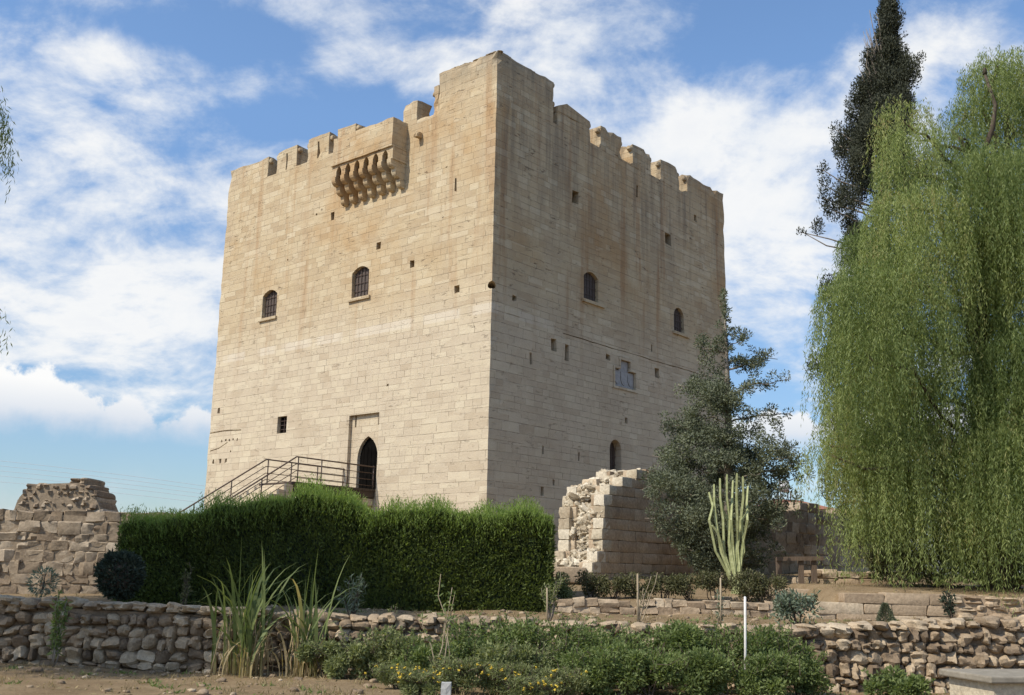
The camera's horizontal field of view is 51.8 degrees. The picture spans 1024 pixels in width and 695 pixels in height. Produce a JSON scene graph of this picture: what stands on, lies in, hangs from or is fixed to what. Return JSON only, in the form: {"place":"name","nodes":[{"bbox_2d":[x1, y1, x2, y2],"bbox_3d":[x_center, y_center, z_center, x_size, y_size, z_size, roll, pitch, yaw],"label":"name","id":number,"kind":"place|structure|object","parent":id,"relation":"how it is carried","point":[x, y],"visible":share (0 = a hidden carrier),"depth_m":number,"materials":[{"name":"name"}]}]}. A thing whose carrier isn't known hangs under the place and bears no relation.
{"place":"outdoors","nodes":[
{"label":"outdoors","id":0,"kind":"place"},
{"bbox_2d":[14,478,117,511],"bbox_3d":[-11.131,4.643,26.210,2.657,2.767,1.561,1,-12,0],"label":"ruined vault","id":1,"kind":"object","parent":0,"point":[87,494],"visible":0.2,"depth_m":25.79,"materials":[{"name":"stone"}]},
{"bbox_2d":[6,482,199,502],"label":"power cable","id":2,"kind":"object","parent":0,"point":[123,493],"visible":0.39,"depth_m":79.31,"materials":[{"name":"metal"}]},
{"bbox_2d":[5,461,202,485],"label":"power cable","id":3,"kind":"object","parent":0,"point":[104,472],"visible":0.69,"depth_m":79.66,"materials":[{"name":"rubber"}]},
{"bbox_2d":[5,466,202,489],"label":"power cable","id":4,"kind":"object","parent":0,"point":[100,476],"visible":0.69,"depth_m":79.59,"materials":[{"name":"metal"}]},
{"bbox_2d":[5,471,202,493],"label":"power cable","id":5,"kind":"object","parent":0,"point":[104,481],"visible":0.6,"depth_m":79.50,"materials":[{"name":"rubber"}]},
{"bbox_2d":[6,476,202,497],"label":"power cable","id":6,"kind":"object","parent":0,"point":[108,486],"visible":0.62,"depth_m":79.43,"materials":[{"name":"rubber"}]},
{"bbox_2d":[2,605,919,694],"bbox_3d":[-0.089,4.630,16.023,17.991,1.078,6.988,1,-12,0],"label":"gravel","id":7,"kind":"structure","parent":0,"point":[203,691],"depth_m":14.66,"materials":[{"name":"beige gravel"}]},
{"bbox_2d":[0,571,1023,694],"bbox_3d":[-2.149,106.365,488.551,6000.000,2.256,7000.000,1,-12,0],"label":"ground","id":8,"kind":"structure","parent":0,"point":[828,594],"depth_m":15.03,"materials":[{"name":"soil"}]},
{"bbox_2d":[0,86,22,355],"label":"weeping pepper tree","id":9,"kind":"object","parent":8,"relation":"on","point":[2,140],"visible":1,"depth_m":16.08,"materials":[{"name":"green plant"}]},
{"bbox_2d":[26,566,60,597],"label":"blue plant","id":10,"kind":"object","parent":8,"relation":"on","point":[43,582],"visible":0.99,"depth_m":17.71,"materials":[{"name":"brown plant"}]},
{"bbox_2d":[45,589,73,666],"bbox_3d":[-6.571,4.087,15.326,0.362,1.145,0.326,1,-12,0],"label":"sapling","id":11,"kind":"object","parent":8,"relation":"on","point":[56,641],"visible":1,"depth_m":15.33,"materials":[{"name":"green plant"}]},
{"bbox_2d":[0,509,183,593],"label":"curtain wall","id":12,"kind":"structure","parent":8,"relation":"on","point":[71,547],"depth_m":23.37,"materials":[{"name":"stone"}]},
{"bbox_2d":[92,547,147,601],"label":"clipped ball bush","id":13,"kind":"object","parent":8,"relation":"on","point":[121,575],"visible":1,"depth_m":17.34,"materials":[{"name":"green plant"}]},
{"bbox_2d":[179,562,193,604],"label":"grey plant","id":14,"kind":"object","parent":8,"relation":"on","point":[186,584],"visible":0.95,"depth_m":17.82,"materials":[{"name":"brown plant"}]},
{"bbox_2d":[197,538,308,678],"bbox_3d":[-3.811,3.734,15.296,2.202,2.046,1.707,11,-16,-39],"label":"reed clump","id":15,"kind":"object","parent":8,"relation":"on","point":[244,641],"visible":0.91,"depth_m":15.26,"materials":[{"name":"green plant"}]},
{"bbox_2d":[193,554,356,677],"bbox_3d":[-3.511,3.833,15.274,3.150,1.858,1.913,1,-12,0],"label":"reed clump","id":16,"kind":"object","parent":8,"relation":"on","point":[306,634],"visible":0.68,"depth_m":15.28,"materials":[{"name":"green plant"}]},
{"bbox_2d":[180,456,375,512],"bbox_3d":[-8.446,5.809,34.688,1.921,4.572,8.807,-9,-16,40],"label":"entrance stairway","id":17,"kind":"object","parent":8,"relation":"on","point":[278,487],"visible":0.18,"depth_m":35.66,"materials":[{"name":"stone"}]},
{"bbox_2d":[112,473,557,612],"bbox_3d":[-3.325,3.901,20.812,8.457,2.751,2.583,1,-12,0],"label":"clipped hedge","id":18,"kind":"object","parent":8,"relation":"on","point":[400,557],"visible":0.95,"depth_m":19.88,"materials":[{"name":"green plant"}]},
{"bbox_2d":[294,636,378,678],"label":"garden bush","id":19,"kind":"object","parent":8,"relation":"on","point":[335,663],"visible":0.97,"depth_m":14.87,"materials":[{"name":"green plant"}]},
{"bbox_2d":[335,573,369,615],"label":"blue agave plant","id":20,"kind":"object","parent":8,"relation":"on","point":[353,603],"visible":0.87,"depth_m":17.14,"materials":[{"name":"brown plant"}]},
{"bbox_2d":[339,624,427,679],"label":"garden bush","id":21,"kind":"object","parent":8,"relation":"on","point":[388,647],"visible":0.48,"depth_m":14.99,"materials":[{"name":"green plant"}]},
{"bbox_2d":[364,660,431,688],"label":"flowering plant","id":22,"kind":"object","parent":8,"relation":"on","point":[383,673],"visible":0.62,"depth_m":13.90,"materials":[{"name":"green plant"}]},
{"bbox_2d":[390,668,444,694],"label":"flowering plant","id":23,"kind":"object","parent":8,"relation":"on","point":[422,681],"visible":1,"depth_m":13.12,"materials":[{"name":"green plant"}]},
{"bbox_2d":[417,573,457,686],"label":"spindly weed","id":24,"kind":"object","parent":8,"relation":"on","point":[447,617],"visible":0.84,"depth_m":14.60,"materials":[{"name":"plant"}]},
{"bbox_2d":[0,606,876,694],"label":"leaf litter","id":25,"kind":"object","parent":8,"relation":"on","point":[317,676],"visible":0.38,"depth_m":14.51,"materials":[{"name":"brown plant"}]},
{"bbox_2d":[391,631,487,685],"bbox_3d":[-0.993,4.379,14.768,1.483,0.784,0.767,1,-12,0],"label":"garden bush","id":26,"kind":"object","parent":8,"relation":"on","point":[420,654],"visible":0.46,"depth_m":14.67,"materials":[{"name":"green plant"}]},
{"bbox_2d":[441,682,451,694],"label":"short post","id":27,"kind":"object","parent":8,"relation":"on","point":[446,687],"visible":1,"depth_m":12.96,"materials":[{"name":"concrete"}]},
{"bbox_2d":[423,653,490,693],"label":"flowering plant","id":28,"kind":"object","parent":8,"relation":"on","point":[462,671],"visible":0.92,"depth_m":13.61,"materials":[{"name":"green plant"}]},
{"bbox_2d":[204,50,725,550],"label":"castle keep","id":29,"kind":"structure","parent":8,"relation":"on","point":[496,278],"depth_m":39.61,"materials":[{"name":"stone"}]},
{"bbox_2d":[258,291,276,321],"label":"window","id":30,"kind":"structure","parent":29,"relation":"in","point":[271,300],"depth_m":43.92,"materials":[{"name":"brown paint"}]},
{"bbox_2d":[280,417,286,432],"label":"window","id":31,"kind":"structure","parent":29,"relation":"in","point":[283,421],"depth_m":42.02,"materials":[{"name":"brown paint"}]},
{"bbox_2d":[347,267,370,302],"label":"window","id":32,"kind":"structure","parent":29,"relation":"in","point":[361,284],"depth_m":40.34,"materials":[{"name":"brown paint"}]},
{"bbox_2d":[359,437,377,488],"bbox_3d":[-5.172,4.261,38.493,1.060,2.000,0.095,-9,-16,40],"label":"door","id":33,"kind":"structure","parent":29,"relation":"in","point":[369,453],"depth_m":38.51,"materials":[{"name":"black wood"}]},
{"bbox_2d":[582,273,604,308],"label":"window","id":34,"kind":"structure","parent":29,"relation":"in","point":[589,282],"depth_m":40.18,"materials":[{"name":"brown paint"}]},
{"bbox_2d":[610,442,614,469],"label":"window","id":35,"kind":"structure","parent":29,"relation":"in","point":[612,450],"depth_m":40.28,"materials":[{"name":"brown paint"}]},
{"bbox_2d":[673,309,689,337],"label":"window","id":36,"kind":"structure","parent":29,"relation":"in","point":[677,318],"depth_m":44.82,"materials":[{"name":"brown paint"}]},
{"bbox_2d":[5,606,972,694],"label":"weeds","id":37,"kind":"object","parent":8,"relation":"on","point":[208,687],"visible":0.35,"depth_m":14.66,"materials":[{"name":"green plant"}]},
{"bbox_2d":[442,608,537,683],"bbox_3d":[-0.246,4.277,14.986,1.603,1.128,1.047,1,-12,0],"label":"garden bush","id":38,"kind":"object","parent":8,"relation":"on","point":[479,631],"visible":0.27,"depth_m":15.03,"materials":[{"name":"green plant"}]},
{"bbox_2d":[473,658,542,694],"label":"flowering plant","id":39,"kind":"object","parent":8,"relation":"on","point":[488,678],"visible":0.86,"depth_m":13.76,"materials":[{"name":"green plant"}]},
{"bbox_2d":[0,594,1023,692],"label":"dry stone wall","id":40,"kind":"structure","parent":8,"relation":"on","point":[128,635],"depth_m":15.87,"materials":[{"name":"beige stone"}]},
{"bbox_2d":[474,637,562,692],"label":"garden bush","id":41,"kind":"object","parent":8,"relation":"on","point":[526,653],"visible":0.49,"depth_m":14.17,"materials":[{"name":"green plant"}]},
{"bbox_2d":[494,672,563,694],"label":"flowering plant","id":42,"kind":"object","parent":8,"relation":"on","point":[519,685],"visible":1,"depth_m":13.22,"materials":[{"name":"green plant"}]},
{"bbox_2d":[486,613,595,665],"bbox_3d":[0.422,4.320,14.964,1.570,1.122,0.911,6,-13,-22],"label":"garden bush","id":43,"kind":"object","parent":8,"relation":"on","point":[529,631],"visible":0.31,"depth_m":14.91,"materials":[{"name":"green plant"}]},
{"bbox_2d":[546,588,547,619],"bbox_3d":[0.577,4.276,17.392,0.033,0.622,0.027,1,-12,0],"label":"short cane","id":44,"kind":"object","parent":8,"relation":"on","point":[546,603],"visible":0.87,"depth_m":17.39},
{"bbox_2d":[539,572,565,620],"bbox_3d":[0.653,4.178,17.677,0.482,0.847,0.260,4,-13,-14],"label":"grey sapling","id":45,"kind":"object","parent":8,"relation":"on","point":[553,601],"visible":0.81,"depth_m":17.68,"materials":[{"name":"green plant"}]},
{"bbox_2d":[525,664,590,694],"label":"flowering plant","id":46,"kind":"object","parent":8,"relation":"on","point":[569,684],"visible":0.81,"depth_m":13.70,"materials":[{"name":"green plant"}]},
{"bbox_2d":[552,571,580,598],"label":"shrub","id":47,"kind":"object","parent":8,"relation":"on","point":[564,592],"visible":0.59,"depth_m":20.98,"materials":[{"name":"green plant"}]},
{"bbox_2d":[553,566,586,582],"bbox_3d":[1.280,5.307,24.638,0.869,0.376,0.621,4,-12,-11],"label":"fallen block","id":48,"kind":"object","parent":8,"relation":"on","point":[571,572],"depth_m":24.36,"materials":[{"name":"stone"}]},
{"bbox_2d":[552,639,631,694],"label":"garden bush","id":49,"kind":"object","parent":8,"relation":"on","point":[599,663],"visible":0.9,"depth_m":14.08,"materials":[{"name":"green plant"}]},
{"bbox_2d":[574,569,612,597],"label":"shrub","id":50,"kind":"object","parent":8,"relation":"on","point":[588,588],"visible":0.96,"depth_m":21.02,"materials":[{"name":"green plant"}]},
{"bbox_2d":[553,620,655,691],"bbox_3d":[1.274,4.381,14.963,1.501,1.021,0.900,1,-12,0],"label":"garden bush","id":51,"kind":"object","parent":8,"relation":"on","point":[595,637],"visible":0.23,"depth_m":14.91,"materials":[{"name":"green plant"}]},
{"bbox_2d":[598,572,632,598],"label":"shrub","id":52,"kind":"object","parent":8,"relation":"on","point":[620,583],"visible":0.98,"depth_m":20.97,"materials":[{"name":"green plant"}]},
{"bbox_2d":[637,573,638,621],"bbox_3d":[2.078,4.188,17.469,0.038,0.875,0.032,1,-12,0],"label":"cane stake","id":53,"kind":"object","parent":8,"relation":"on","point":[637,598],"visible":0.87,"depth_m":17.46,"materials":[{"name":"beige wood"}]},
{"bbox_2d":[621,571,661,598],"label":"shrub","id":54,"kind":"object","parent":8,"relation":"on","point":[643,587],"visible":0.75,"depth_m":21.01,"materials":[{"name":"green plant"}]},
{"bbox_2d":[552,468,739,581],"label":"ruined wall","id":55,"kind":"structure","parent":8,"relation":"on","point":[604,526],"depth_m":27.43,"materials":[{"name":"stone"}]},
{"bbox_2d":[635,571,658,621],"bbox_3d":[2.242,4.161,17.476,0.387,0.910,0.230,-2,-13,16],"label":"bare sapling","id":56,"kind":"object","parent":8,"relation":"on","point":[643,598],"visible":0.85,"depth_m":17.46,"materials":[{"name":"plant"}]},
{"bbox_2d":[605,646,693,694],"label":"garden bush","id":57,"kind":"object","parent":8,"relation":"on","point":[646,671],"visible":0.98,"depth_m":14.09,"materials":[{"name":"green plant"}]},
{"bbox_2d":[612,619,707,688],"bbox_3d":[2.082,4.354,14.982,1.446,1.015,0.965,1,-12,0],"label":"garden bush","id":58,"kind":"object","parent":8,"relation":"on","point":[658,636],"visible":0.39,"depth_m":14.84,"materials":[{"name":"green plant"}]},
{"bbox_2d":[647,572,679,598],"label":"shrub","id":59,"kind":"object","parent":8,"relation":"on","point":[665,578],"visible":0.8,"depth_m":21.11,"materials":[{"name":"green plant"}]},
{"bbox_2d":[550,596,814,617],"bbox_3d":[3.518,4.975,19.836,6.018,0.490,0.447,1,-12,0],"label":"stone edging","id":60,"kind":"object","parent":8,"relation":"on","point":[656,606],"visible":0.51,"depth_m":19.69,"materials":[{"name":"beige stone"}]},
{"bbox_2d":[665,572,705,600],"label":"shrub","id":61,"kind":"object","parent":8,"relation":"on","point":[683,584],"visible":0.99,"depth_m":21.01,"materials":[{"name":"green plant"}]},
{"bbox_2d":[661,617,748,693],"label":"garden bush","id":62,"kind":"object","parent":8,"relation":"on","point":[717,639],"visible":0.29,"depth_m":14.86,"materials":[{"name":"green plant"}]},
{"bbox_2d":[671,642,750,694],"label":"garden bush","id":63,"kind":"object","parent":8,"relation":"on","point":[710,671],"visible":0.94,"depth_m":14.15,"materials":[{"name":"green plant"}]},
{"bbox_2d":[692,569,737,600],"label":"shrub","id":64,"kind":"object","parent":8,"relation":"on","point":[709,580],"visible":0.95,"depth_m":21.07,"materials":[{"name":"green plant"}]},
{"bbox_2d":[715,589,725,624],"bbox_3d":[3.495,4.375,17.711,0.212,0.634,0.193,1,-12,0],"label":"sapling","id":65,"kind":"object","parent":8,"relation":"on","point":[718,613],"visible":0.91,"depth_m":17.69,"materials":[{"name":"plant"}]},
{"bbox_2d":[720,578,721,622],"bbox_3d":[3.489,4.278,17.660,0.044,0.836,0.027,1,-12,0],"label":"thin cane","id":66,"kind":"object","parent":8,"relation":"on","point":[720,600],"visible":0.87,"depth_m":17.66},
{"bbox_2d":[639,287,814,584],"bbox_3d":[5.224,2.102,26.061,4.271,7.595,4.005,1,-12,0],"label":"conifer tree","id":67,"kind":"object","parent":8,"relation":"on","point":[719,396],"visible":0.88,"depth_m":25.60,"materials":[{"name":"green plant"}]},
{"bbox_2d":[708,473,748,594],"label":"candelabra cactus","id":68,"kind":"object","parent":8,"relation":"on","point":[733,563],"visible":0.84,"depth_m":23.01,"materials":[{"name":"green plant"}]},
{"bbox_2d":[744,596,746,668],"bbox_3d":[3.196,4.122,14.470,0.066,1.383,0.034,1,-12,0],"label":"white stake","id":69,"kind":"object","parent":8,"relation":"on","point":[745,641],"visible":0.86,"depth_m":14.50,"materials":[{"name":"wood"}]},
{"bbox_2d":[729,568,764,601],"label":"shrub","id":70,"kind":"object","parent":8,"relation":"on","point":[742,578],"visible":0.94,"depth_m":21.01,"materials":[{"name":"green plant"}]},
{"bbox_2d":[712,588,809,600],"bbox_3d":[6.212,5.180,21.771,4.115,0.412,0.758,1,-12,0],"label":"terrace step","id":71,"kind":"object","parent":8,"relation":"on","point":[803,591],"visible":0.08,"depth_m":21.45,"materials":[{"name":"stone"}]},
{"bbox_2d":[746,570,789,601],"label":"shrub","id":72,"kind":"object","parent":8,"relation":"on","point":[777,582],"visible":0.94,"depth_m":21.03,"materials":[{"name":"green plant"}]},
{"bbox_2d":[734,648,805,694],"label":"garden bush","id":73,"kind":"object","parent":8,"relation":"on","point":[771,673],"visible":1,"depth_m":14.21,"materials":[{"name":"green plant"}]},
{"bbox_2d":[732,620,810,693],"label":"garden bush","id":74,"kind":"object","parent":8,"relation":"on","point":[761,640],"visible":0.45,"depth_m":14.85,"materials":[{"name":"green plant"}]},
{"bbox_2d":[769,587,824,625],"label":"silvery shrub","id":75,"kind":"object","parent":8,"relation":"on","point":[790,605],"visible":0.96,"depth_m":17.45,"materials":[{"name":"green plant"}]},
{"bbox_2d":[776,556,823,587],"bbox_3d":[6.427,5.075,23.570,1.054,0.824,0.155,1,-12,0],"label":"rail fence","id":76,"kind":"object","parent":8,"relation":"on","point":[813,560],"visible":0.71,"depth_m":23.57,"materials":[{"name":"brown wood"}]},
{"bbox_2d":[771,637,835,694],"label":"garden bush","id":77,"kind":"object","parent":8,"relation":"on","point":[813,679],"visible":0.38,"depth_m":14.88,"materials":[{"name":"green plant"}]},
{"bbox_2d":[774,499,833,511],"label":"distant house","id":78,"kind":"structure","parent":8,"relation":"on","point":[822,507],"depth_m":62.46,"materials":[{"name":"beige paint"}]},
{"bbox_2d":[716,502,907,577],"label":"curtain wall","id":79,"kind":"structure","parent":8,"relation":"on","point":[797,537],"depth_m":30.81,"materials":[{"name":"stone"}]},
{"bbox_2d":[791,569,902,584],"bbox_3d":[7.696,5.375,24.136,2.511,0.589,0.691,1,-12,0],"label":"step","id":80,"kind":"object","parent":8,"relation":"on","point":[854,579],"visible":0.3,"depth_m":23.88,"materials":[{"name":"stone"}]},
{"bbox_2d":[796,0,951,560],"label":"cypress tree","id":81,"kind":"object","parent":8,"relation":"on","point":[890,67],"visible":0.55,"depth_m":31.81,"materials":[{"name":"green plant"}]},
{"bbox_2d":[860,663,907,694],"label":"leafy plant","id":82,"kind":"object","parent":8,"relation":"on","point":[881,685],"visible":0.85,"depth_m":14.92,"materials":[{"name":"green plant"}]},
{"bbox_2d":[803,592,965,619],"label":"block wall","id":83,"kind":"structure","parent":8,"relation":"on","point":[850,606],"depth_m":19.51,"materials":[{"name":"stone"}]},
{"bbox_2d":[875,602,895,622],"bbox_3d":[6.397,4.586,18.070,0.376,0.444,0.399,1,-12,0],"label":"dwarf conifer","id":84,"kind":"object","parent":8,"relation":"on","point":[885,607],"visible":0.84,"depth_m":18.04,"materials":[{"name":"green plant"}]},
{"bbox_2d":[861,545,934,587],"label":"shade shrub","id":85,"kind":"object","parent":8,"relation":"on","point":[882,563],"visible":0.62,"depth_m":22.14,"materials":[{"name":"green plant"}]},
{"bbox_2d":[792,43,1023,616],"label":"weeping pepper tree","id":86,"kind":"object","parent":8,"relation":"on","point":[985,249],"visible":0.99,"depth_m":21.34,"materials":[{"name":"green plant"}]},
{"bbox_2d":[890,672,935,694],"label":"leafy plant","id":87,"kind":"object","parent":8,"relation":"on","point":[913,684],"visible":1,"depth_m":14.78,"materials":[{"name":"green plant"}]},
{"bbox_2d":[901,549,970,587],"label":"shade shrub","id":88,"kind":"object","parent":8,"relation":"on","point":[939,562],"visible":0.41,"depth_m":22.00,"materials":[{"name":"green plant"}]},
{"bbox_2d":[937,590,956,618],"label":"dark plant","id":89,"kind":"object","parent":8,"relation":"on","point":[949,609],"visible":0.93,"depth_m":19.06,"materials":[{"name":"green plant"}]},
{"bbox_2d":[938,595,1023,620],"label":"rubble wall","id":90,"kind":"structure","parent":8,"relation":"on","point":[980,605],"depth_m":19.45,"materials":[{"name":"stone"}]},
{"bbox_2d":[939,669,1023,694],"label":"stone bench","id":91,"kind":"object","parent":8,"relation":"on","point":[986,681],"visible":1,"depth_m":12.89,"materials":[{"name":"stone"}]},
{"bbox_2d":[0,0,1023,573],"label":"sky","id":92,"kind":"structure","parent":0,"point":[133,119],"materials":[{"name":"blue"}]},
{"bbox_2d":[778,481,790,499],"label":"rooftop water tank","id":93,"kind":"object","parent":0,"point":[785,491],"visible":0.16,"depth_m":64.46,"materials":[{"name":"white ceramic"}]},
{"bbox_2d":[957,548,1019,586],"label":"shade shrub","id":94,"kind":"object","parent":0,"point":[977,566],"visible":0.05,"depth_m":22.04,"materials":[{"name":"green plant"}]}
]}

